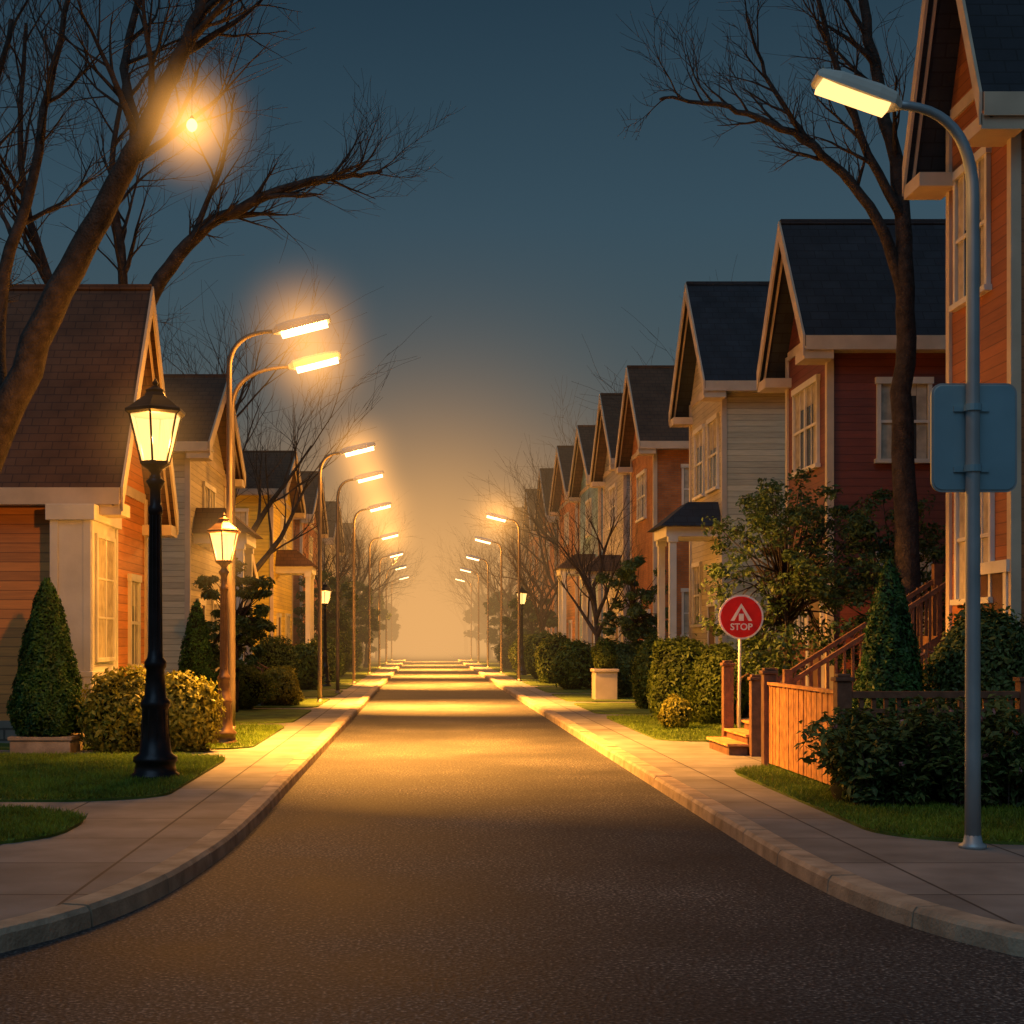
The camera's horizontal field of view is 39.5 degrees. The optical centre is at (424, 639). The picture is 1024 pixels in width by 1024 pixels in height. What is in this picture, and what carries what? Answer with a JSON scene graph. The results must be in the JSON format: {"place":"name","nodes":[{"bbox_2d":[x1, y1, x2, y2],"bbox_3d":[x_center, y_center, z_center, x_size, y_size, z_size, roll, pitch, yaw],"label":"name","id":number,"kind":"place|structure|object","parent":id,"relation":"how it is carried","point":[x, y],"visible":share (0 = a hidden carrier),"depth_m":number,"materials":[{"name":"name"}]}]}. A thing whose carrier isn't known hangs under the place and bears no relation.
{"place":"outdoors","nodes":[
{"label":"outdoors","id":0,"kind":"place"},
{"bbox_2d":[0,756,224,801],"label":"lawn","id":1,"kind":"structure","parent":0,"point":[98,799],"depth_m":16.72,"materials":[{"name":"green plant"}]},
{"bbox_2d":[125,378,184,779],"bbox_3d":[-3.620,-1.070,19.100,2.600,5.880,2.600,0,0,0],"label":"street lantern","id":2,"kind":"object","parent":1,"relation":"on","point":[154,756],"visible":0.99,"depth_m":18.99,"materials":[{"name":"black metal"}]},
{"bbox_2d":[0,0,312,472],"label":"bare tree","id":3,"kind":"object","parent":1,"relation":"on","point":[20,381],"visible":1,"depth_m":21.86,"materials":[{"name":"brown plant"}]},
{"bbox_2d":[0,713,1023,841],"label":"grass","id":4,"kind":"structure","parent":1,"relation":"on","point":[65,769],"depth_m":17.48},
{"bbox_2d":[0,647,416,919],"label":"sidewalk","id":5,"kind":"structure","parent":0,"point":[104,844],"depth_m":14.41,"materials":[{"name":"concrete"}]},
{"bbox_2d":[6,577,84,753],"bbox_3d":[-6.325,0.415,23.884,1.354,2.969,1.333,0,0,0],"label":"conical cypress","id":6,"kind":"object","parent":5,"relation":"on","point":[44,696],"visible":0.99,"depth_m":23.53,"materials":[{"name":"green plant"}]},
{"bbox_2d":[72,663,176,753],"bbox_3d":[-4.969,1.161,23.909,1.817,1.547,1.400,0,0,0],"label":"garden shrub","id":7,"kind":"object","parent":5,"relation":"on","point":[111,713],"visible":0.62,"depth_m":23.45,"materials":[{"name":"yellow plant"}]},
{"bbox_2d":[0,725,283,749],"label":"lawn","id":8,"kind":"structure","parent":5,"relation":"on","point":[4,746],"depth_m":24.73,"materials":[{"name":"green plant"}]},
{"bbox_2d":[0,721,18,742],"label":"foundation","id":9,"kind":"object","parent":8,"relation":"on","point":[6,730],"depth_m":25.56,"materials":[{"name":"stone"}]},
{"bbox_2d":[0,287,178,675],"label":"trim","id":10,"kind":"structure","parent":9,"relation":"on","point":[109,501],"depth_m":25.93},
{"bbox_2d":[0,429,144,720],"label":"walls","id":11,"kind":"structure","parent":8,"relation":"on","point":[24,551],"depth_m":25.60,"materials":[{"name":"orange"}]},
{"bbox_2d":[0,284,175,525],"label":"roof","id":12,"kind":"structure","parent":11,"relation":"on","point":[73,428],"depth_m":26.66,"materials":[{"name":"brown"}]},
{"bbox_2d":[45,504,121,744],"bbox_3d":[-6.200,-0.250,25.950,0.860,4.260,2.260,0,0,0],"label":"bay","id":13,"kind":"object","parent":8,"relation":"on","point":[77,531],"depth_m":24.90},
{"bbox_2d":[207,512,240,743],"bbox_3d":[-3.590,-0.547,25.400,2.600,4.834,2.600,0,0,0],"label":"street lantern","id":14,"kind":"object","parent":8,"relation":"on","point":[223,525],"visible":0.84,"depth_m":25.33,"materials":[{"name":"brown metal"}]},
{"bbox_2d":[226,313,330,721],"bbox_3d":[-2.273,-2.898,26.300,3.800,9.557,3.800,0,0,0],"label":"street lamp","id":15,"kind":"object","parent":8,"relation":"on","point":[299,326],"visible":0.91,"depth_m":26.25,"materials":[{"name":"beige metal"}]},
{"bbox_2d":[232,351,340,728],"bbox_3d":[-2.253,-2.848,29.200,3.800,9.457,3.800,0,0,0],"label":"street lamp","id":16,"kind":"object","parent":8,"relation":"on","point":[312,362],"visible":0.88,"depth_m":29.15,"materials":[{"name":"beige metal"}]},
{"bbox_2d":[165,670,225,752],"bbox_3d":[-4.114,1.215,24.039,1.406,1.428,1.358,0,0,-43],"label":"garden shrub","id":17,"kind":"object","parent":5,"relation":"on","point":[194,707],"visible":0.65,"depth_m":23.69,"materials":[{"name":"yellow plant"}]},
{"bbox_2d":[215,664,278,708],"bbox_3d":[-4.986,1.284,38.496,2.049,1.408,1.802,0,0,0],"label":"round bush","id":18,"kind":"object","parent":5,"relation":"on","point":[254,689],"visible":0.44,"depth_m":37.94,"materials":[{"name":"green plant"}]},
{"bbox_2d":[236,709,310,723],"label":"lawn","id":19,"kind":"structure","parent":5,"relation":"on","point":[253,716],"depth_m":34.89,"materials":[{"name":"green plant"}]},
{"bbox_2d":[177,599,218,696],"bbox_3d":[-5.287,0.475,32.993,1.190,2.850,1.167,0,0,0],"label":"conical cypress","id":20,"kind":"object","parent":19,"relation":"on","point":[196,653],"visible":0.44,"depth_m":32.79,"materials":[{"name":"green plant"}]},
{"bbox_2d":[0,0,465,350],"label":"bare tree","id":21,"kind":"object","parent":19,"relation":"on","point":[180,252],"visible":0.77,"depth_m":34.03,"materials":[{"name":"brown plant"}]},
{"bbox_2d":[192,557,277,711],"bbox_3d":[-4.855,-0.144,36.557,2.170,4.098,2.012,0,0,0],"label":"leafy tree","id":22,"kind":"object","parent":19,"relation":"on","point":[248,629],"visible":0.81,"depth_m":36.31,"materials":[{"name":"green plant"}]},
{"bbox_2d":[253,698,329,707],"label":"lawn","id":23,"kind":"structure","parent":5,"relation":"on","point":[309,703],"depth_m":40.21,"materials":[{"name":"green plant"}]},
{"bbox_2d":[264,665,305,705],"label":"round bush","id":24,"kind":"object","parent":23,"relation":"on","point":[288,692],"visible":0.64,"depth_m":40.09,"materials":[{"name":"green plant"}]},
{"bbox_2d":[316,442,375,701],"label":"street lamp","id":25,"kind":"object","parent":23,"relation":"on","point":[357,449],"visible":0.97,"depth_m":42.55,"materials":[{"name":"beige metal"}]},
{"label":"foundation","id":26,"kind":"object","parent":23,"relation":"on","visible":0},
{"bbox_2d":[148,434,223,676],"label":"walls","id":27,"kind":"structure","parent":26,"relation":"on","point":[203,562],"depth_m":39.10,"materials":[{"name":"beige"}]},
{"bbox_2d":[193,533,255,663],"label":"portico","id":28,"kind":"structure","parent":27,"relation":"attached to","point":[246,544],"depth_m":39.91,"materials":[{"name":"white paint"}]},
{"bbox_2d":[171,384,245,630],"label":"trim","id":29,"kind":"structure","parent":26,"relation":"on","point":[196,450],"depth_m":39.05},
{"bbox_2d":[163,374,242,478],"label":"roof","id":30,"kind":"structure","parent":29,"relation":"on","point":[196,398],"depth_m":41.37,"materials":[{"name":"brown"}]},
{"bbox_2d":[158,258,428,658],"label":"bare tree","id":31,"kind":"object","parent":5,"relation":"on","point":[273,548],"visible":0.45,"depth_m":58.42,"materials":[{"name":"brown plant"}]},
{"bbox_2d":[300,690,342,696],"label":"lawn","id":32,"kind":"structure","parent":5,"relation":"on","point":[314,693],"depth_m":49.23,"materials":[{"name":"green plant"}]},
{"bbox_2d":[253,634,300,675],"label":"round bush","id":33,"kind":"object","parent":32,"relation":"on","point":[279,652],"visible":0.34,"depth_m":46.58,"materials":[{"name":"green plant"}]},
{"bbox_2d":[301,684,352,689],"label":"lawn","id":34,"kind":"structure","parent":5,"relation":"on","point":[342,686],"depth_m":55.45,"materials":[{"name":"green plant"}]},
{"bbox_2d":[293,639,325,689],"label":"round bush","id":35,"kind":"object","parent":34,"relation":"on","point":[307,676],"visible":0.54,"depth_m":53.47,"materials":[{"name":"green plant"}]},
{"bbox_2d":[325,576,380,644],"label":"leafy tree","id":36,"kind":"object","parent":5,"relation":"on","point":[362,634],"visible":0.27,"depth_m":89.65,"materials":[{"name":"green plant"}]},
{"bbox_2d":[340,675,366,678],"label":"lawn","id":37,"kind":"structure","parent":5,"relation":"on","point":[350,677],"depth_m":72.16,"materials":[{"name":"green plant"}]},
{"bbox_2d":[293,569,359,643],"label":"leafy tree","id":38,"kind":"object","parent":37,"relation":"on","point":[345,622],"visible":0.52,"depth_m":73.68,"materials":[{"name":"green plant"}]},
{"bbox_2d":[344,672,372,674],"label":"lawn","id":39,"kind":"structure","parent":5,"relation":"on","point":[357,673],"depth_m":78.63,"materials":[{"name":"green plant"}]},
{"bbox_2d":[295,500,388,621],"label":"bare tree","id":40,"kind":"object","parent":39,"relation":"on","point":[343,570],"visible":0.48,"depth_m":76.16,"materials":[{"name":"brown plant"}]},
{"bbox_2d":[322,472,416,617],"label":"bare tree","id":41,"kind":"object","parent":5,"relation":"on","point":[364,574],"visible":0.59,"depth_m":92.95,"materials":[{"name":"brown plant"}]},
{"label":"foundation","id":42,"kind":"object","parent":5,"relation":"on","visible":0},
{"bbox_2d":[235,490,291,667],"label":"walls","id":43,"kind":"structure","parent":42,"relation":"on","point":[283,595],"depth_m":61.44,"materials":[{"name":"orange"}]},
{"bbox_2d":[275,566,315,642],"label":"portico","id":44,"kind":"structure","parent":43,"relation":"attached to","point":[308,573],"depth_m":61.85,"materials":[{"name":"white paint"}]},
{"bbox_2d":[236,451,305,641],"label":"trim","id":45,"kind":"structure","parent":42,"relation":"on","point":[250,491],"depth_m":60.53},
{"bbox_2d":[243,451,303,512],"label":"roof","id":46,"kind":"structure","parent":45,"relation":"on","point":[271,459],"depth_m":63.36,"materials":[{"name":"grey"}]},
{"bbox_2d":[388,641,493,646],"bbox_3d":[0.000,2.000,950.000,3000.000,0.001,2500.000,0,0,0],"label":"ground","id":47,"kind":"structure","parent":0,"point":[429,644],"depth_m":632.17,"materials":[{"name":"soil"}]},
{"bbox_2d":[0,650,414,952],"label":"kerb","id":48,"kind":"structure","parent":47,"relation":"on","point":[193,860],"depth_m":11.55,"materials":[{"name":"concrete"}]},
{"bbox_2d":[442,650,1023,956],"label":"kerb","id":49,"kind":"structure","parent":47,"relation":"on","point":[840,883],"depth_m":11.73,"materials":[{"name":"concrete"}]},
{"bbox_2d":[616,0,922,669],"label":"bare tree","id":50,"kind":"object","parent":47,"relation":"on","point":[899,256],"visible":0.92,"depth_m":25.89,"materials":[{"name":"brown plant"}]},
{"bbox_2d":[0,0,945,640],"label":"sky","id":51,"kind":"structure","parent":0,"point":[549,223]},
{"bbox_2d":[0,647,1023,1023],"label":"road","id":52,"kind":"structure","parent":0,"point":[436,835],"depth_m":10.05,"materials":[{"name":"asphalt"}]},
{"bbox_2d":[505,674,532,676],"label":"lawn","id":53,"kind":"structure","parent":0,"point":[515,675],"depth_m":74.20,"materials":[{"name":"green plant"}]},
{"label":"foundation","id":54,"kind":"object","parent":53,"relation":"on","visible":0},
{"bbox_2d":[580,470,602,641],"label":"walls","id":55,"kind":"structure","parent":54,"relation":"on","point":[593,496],"depth_m":73.00,"materials":[{"name":"blue"}]},
{"bbox_2d":[535,686,591,692],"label":"lawn","id":56,"kind":"structure","parent":0,"point":[553,689],"depth_m":52.16,"materials":[{"name":"green plant"}]},
{"bbox_2d":[549,638,594,689],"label":"round bush","id":57,"kind":"object","parent":56,"relation":"on","point":[572,663],"visible":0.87,"depth_m":53.01,"materials":[{"name":"green plant"}]},
{"bbox_2d":[632,433,688,640],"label":"walls","id":58,"kind":"structure","parent":56,"relation":"on","point":[669,483],"depth_m":53.30,"materials":[{"name":"wood"}]},
{"bbox_2d":[615,366,688,643],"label":"trim","id":59,"kind":"structure","parent":58,"relation":"attached to","point":[648,448],"depth_m":53.25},
{"bbox_2d":[616,365,688,467],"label":"roof","id":60,"kind":"structure","parent":58,"relation":"on","point":[651,387],"depth_m":55.09,"materials":[{"name":"grey"}]},
{"bbox_2d":[552,693,635,701],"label":"lawn","id":61,"kind":"structure","parent":0,"point":[579,697],"depth_m":45.02,"materials":[{"name":"green plant"}]},
{"bbox_2d":[595,555,667,695],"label":"leafy tree","id":62,"kind":"object","parent":61,"relation":"on","point":[636,628],"visible":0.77,"depth_m":46.82,"materials":[{"name":"green plant"}]},
{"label":"foundation","id":63,"kind":"object","parent":61,"relation":"on","visible":0},
{"bbox_2d":[691,361,784,682],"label":"walls","id":64,"kind":"structure","parent":63,"relation":"on","point":[755,437],"depth_m":41.00,"materials":[{"name":"beige"}]},
{"bbox_2d":[690,413,719,645],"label":"window frames","id":65,"kind":"structure","parent":64,"relation":"attached to","point":[710,420],"depth_m":43.66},
{"bbox_2d":[671,281,769,418],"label":"roof","id":66,"kind":"structure","parent":64,"relation":"on","point":[728,317],"depth_m":42.53,"materials":[{"name":"stone"}]},
{"bbox_2d":[669,283,784,643],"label":"trim","id":67,"kind":"structure","parent":64,"relation":"attached to","point":[715,390],"depth_m":41.01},
{"bbox_2d":[574,703,748,713],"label":"lawn","id":68,"kind":"structure","parent":0,"point":[613,708],"depth_m":38.45,"materials":[{"name":"green plant"}]},
{"bbox_2d":[629,632,661,708],"bbox_3d":[6.273,0.847,38.599,1.454,2.136,1.489,0,0,0],"label":"round bush","id":69,"kind":"object","parent":68,"relation":"on","point":[640,668],"visible":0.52,"depth_m":38.34,"materials":[{"name":"green plant"}]},
{"bbox_2d":[438,647,1023,925],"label":"sidewalk","id":70,"kind":"structure","parent":0,"point":[988,882],"depth_m":13.40,"materials":[{"name":"concrete"}]},
{"bbox_2d":[492,668,514,670],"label":"lawn","id":71,"kind":"structure","parent":70,"relation":"on","point":[497,669],"depth_m":89.29,"materials":[{"name":"green plant"}]},
{"bbox_2d":[502,589,557,645],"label":"leafy tree","id":72,"kind":"object","parent":71,"relation":"on","point":[511,625],"visible":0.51,"depth_m":87.69,"materials":[{"name":"green plant"}]},
{"bbox_2d":[498,671,515,673],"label":"lawn","id":73,"kind":"structure","parent":70,"relation":"on","point":[510,672],"depth_m":81.05,"materials":[{"name":"green plant"}]},
{"bbox_2d":[455,491,571,632],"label":"bare tree","id":74,"kind":"object","parent":73,"relation":"on","point":[541,602],"visible":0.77,"depth_m":83.06,"materials":[{"name":"brown plant"}]},
{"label":"foundation","id":75,"kind":"object","parent":73,"relation":"on","visible":0},
{"bbox_2d":[560,486,578,640],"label":"walls","id":76,"kind":"structure","parent":75,"relation":"on","point":[570,609],"depth_m":84.04,"materials":[{"name":"orange"}]},
{"bbox_2d":[463,417,595,597],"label":"bare tree","id":77,"kind":"object","parent":70,"relation":"on","point":[545,531],"visible":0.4,"depth_m":92.76,"materials":[{"name":"brown plant"}]},
{"bbox_2d":[474,458,648,644],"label":"bare tree","id":78,"kind":"object","parent":70,"relation":"on","point":[596,629],"visible":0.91,"depth_m":58.09,"materials":[{"name":"brown plant"}]},
{"bbox_2d":[607,717,720,741],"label":"lawn","id":79,"kind":"structure","parent":70,"relation":"on","point":[687,740],"depth_m":27.58,"materials":[{"name":"green plant"}]},
{"bbox_2d":[657,693,693,729],"bbox_3d":[5.187,1.500,29.509,0.750,0.803,0.628,0,0,0],"label":"garden shrub","id":80,"kind":"object","parent":79,"relation":"on","point":[675,711],"visible":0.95,"depth_m":29.32,"materials":[{"name":"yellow plant"}]},
{"bbox_2d":[644,633,707,721],"bbox_3d":[5.773,0.893,32.211,1.570,2.118,1.567,0,0,0],"label":"round bush","id":81,"kind":"object","parent":79,"relation":"on","point":[672,664],"visible":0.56,"depth_m":31.75,"materials":[{"name":"green plant"}]},
{"bbox_2d":[684,638,749,724],"bbox_3d":[6.424,0.941,31.094,1.565,1.993,1.537,0,0,0],"label":"round bush","id":82,"kind":"object","parent":79,"relation":"on","point":[704,686],"visible":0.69,"depth_m":30.65,"materials":[{"name":"green plant"}]},
{"bbox_2d":[693,467,894,687],"bbox_3d":[7.113,-0.735,27.314,3.640,5.278,3.771,0,0,0],"label":"leafy tree","id":83,"kind":"object","parent":79,"relation":"on","point":[787,584],"visible":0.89,"depth_m":26.75,"materials":[{"name":"green plant"}]},
{"bbox_2d":[788,316,945,685],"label":"walls","id":84,"kind":"structure","parent":79,"relation":"on","point":[858,472],"depth_m":30.30,"materials":[{"name":"red"}]},
{"bbox_2d":[757,221,945,693],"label":"trim","id":85,"kind":"structure","parent":84,"relation":"attached to","point":[819,349],"depth_m":30.25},
{"bbox_2d":[760,219,945,381],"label":"roof","id":86,"kind":"structure","parent":85,"relation":"on","point":[842,278],"depth_m":31.13,"materials":[{"name":"stone"}]},
{"bbox_2d":[789,374,933,687],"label":"window frames","id":87,"kind":"structure","parent":84,"relation":"attached to","point":[815,378],"depth_m":30.96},
{"bbox_2d":[792,383,926,635],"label":"curtains","id":88,"kind":"object","parent":87,"relation":"attached to","point":[919,391],"visible":0.32,"depth_m":30.28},
{"bbox_2d":[815,488,945,678],"bbox_3d":[9.218,-0.552,27.522,2.936,4.912,3.152,0,0,-41],"label":"leafy tree","id":89,"kind":"object","parent":79,"relation":"on","point":[931,549],"visible":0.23,"depth_m":27.43,"materials":[{"name":"green plant"}]},
{"bbox_2d":[654,526,720,640],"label":"portico","id":90,"kind":"structure","parent":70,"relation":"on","point":[672,536],"depth_m":41.29,"materials":[{"name":"white paint"}]},
{"bbox_2d":[648,502,720,531],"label":"portico roof","id":91,"kind":"structure","parent":90,"relation":"attached to","point":[690,514],"depth_m":41.38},
{"bbox_2d":[719,595,763,727],"bbox_3d":[5.780,0.525,26.024,0.820,2.710,0.091,0,0,0],"label":"traffic sign","id":92,"kind":"object","parent":70,"relation":"on","point":[741,617],"visible":1,"depth_m":25.99,"materials":[{"name":"red metal"}]},
{"bbox_2d":[775,564,945,693],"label":"railings","id":93,"kind":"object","parent":70,"relation":"on","point":[930,640],"depth_m":24.20,"materials":[{"name":"brown wood"}]},
{"bbox_2d":[811,68,986,849],"bbox_3d":[4.295,-1.630,12.850,1.558,7.020,0.320,0,0,0],"label":"street lamp","id":94,"kind":"object","parent":70,"relation":"on","point":[862,94],"visible":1,"depth_m":12.80,"materials":[{"name":"metal"}]},
{"bbox_2d":[930,383,1016,491],"bbox_3d":[4.995,-1.840,12.866,0.780,0.990,0.184,0,0,0],"label":"traffic sign","id":95,"kind":"object","parent":94,"relation":"attached to","point":[996,406],"visible":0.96,"depth_m":12.93,"materials":[{"name":"metal"}]},
{"bbox_2d":[951,30,1023,627],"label":"walls","id":96,"kind":"structure","parent":70,"relation":"on","point":[993,335],"depth_m":21.44,"materials":[{"name":"brown"}]},
{"bbox_2d":[949,147,1009,612],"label":"window frames","id":97,"kind":"structure","parent":96,"relation":"attached to","point":[991,566],"depth_m":21.71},
{"bbox_2d":[958,158,987,598],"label":"curtains","id":98,"kind":"object","parent":97,"relation":"attached to","point":[962,494],"visible":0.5,"depth_m":22.65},
{"bbox_3d":[13.100,1.675,22.050,9.080,0.450,2.580,0,0,0],"label":"foundation","id":99,"kind":"object","parent":70,"relation":"on","visible":0},
{"bbox_2d":[902,0,1023,631],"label":"trim","id":100,"kind":"structure","parent":99,"relation":"on","point":[999,122],"depth_m":20.79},
{"bbox_2d":[906,0,1023,183],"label":"roof","id":101,"kind":"structure","parent":100,"relation":"on","point":[997,29],"depth_m":22.69,"materials":[{"name":"stone"}]},
{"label":"foundation","id":102,"kind":"object","parent":70,"relation":"on","visible":0},
{"bbox_2d":[590,394,626,643],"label":"trim","id":103,"kind":"structure","parent":102,"relation":"on","point":[593,484],"depth_m":62.98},
{"bbox_2d":[604,451,629,641],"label":"walls","id":104,"kind":"structure","parent":102,"relation":"on","point":[611,478],"depth_m":63.52,"materials":[{"name":"orange"}]},
{"bbox_2d":[591,393,622,481],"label":"roof","id":105,"kind":"structure","parent":104,"relation":"on","point":[612,431],"depth_m":64.52,"materials":[{"name":"grey"}]},
{"bbox_2d":[736,773,1023,844],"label":"lawn","id":106,"kind":"structure","parent":0,"point":[937,838],"depth_m":13.93,"materials":[{"name":"green plant"}]},
{"bbox_2d":[720,661,854,785],"bbox_3d":[5.154,1.130,21.051,0.432,1.540,7.943,0,0,3],"label":"picket fence","id":107,"kind":"object","parent":106,"relation":"on","point":[777,715],"visible":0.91,"depth_m":19.96,"materials":[{"name":"brown wood"}]},
{"bbox_2d":[793,704,958,806],"bbox_3d":[5.079,1.458,16.135,1.772,1.484,1.782,0,0,0],"label":"hydrangea shrub","id":108,"kind":"object","parent":106,"relation":"on","point":[865,758],"visible":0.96,"depth_m":15.69,"materials":[{"name":"green plant"}]},
{"bbox_2d":[852,559,931,723],"bbox_3d":[6.603,0.374,20.172,1.263,3.080,1.248,0,0,0],"label":"conical cypress","id":109,"kind":"object","parent":106,"relation":"on","point":[890,661],"visible":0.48,"depth_m":19.97,"materials":[{"name":"green plant"}]},
{"bbox_2d":[852,677,1023,737],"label":"wooden railing","id":110,"kind":"object","parent":106,"relation":"on","point":[1017,694],"visible":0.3,"depth_m":17.15,"materials":[{"name":"brown wood"}]},
{"bbox_2d":[885,694,1023,808],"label":"hydrangea shrub","id":111,"kind":"object","parent":106,"relation":"on","point":[1002,767],"visible":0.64,"depth_m":15.64,"materials":[{"name":"green plant"}]},
{"bbox_2d":[921,599,1023,726],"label":"round bush","id":112,"kind":"object","parent":106,"relation":"on","point":[1002,652],"visible":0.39,"depth_m":19.95,"materials":[{"name":"green plant"}]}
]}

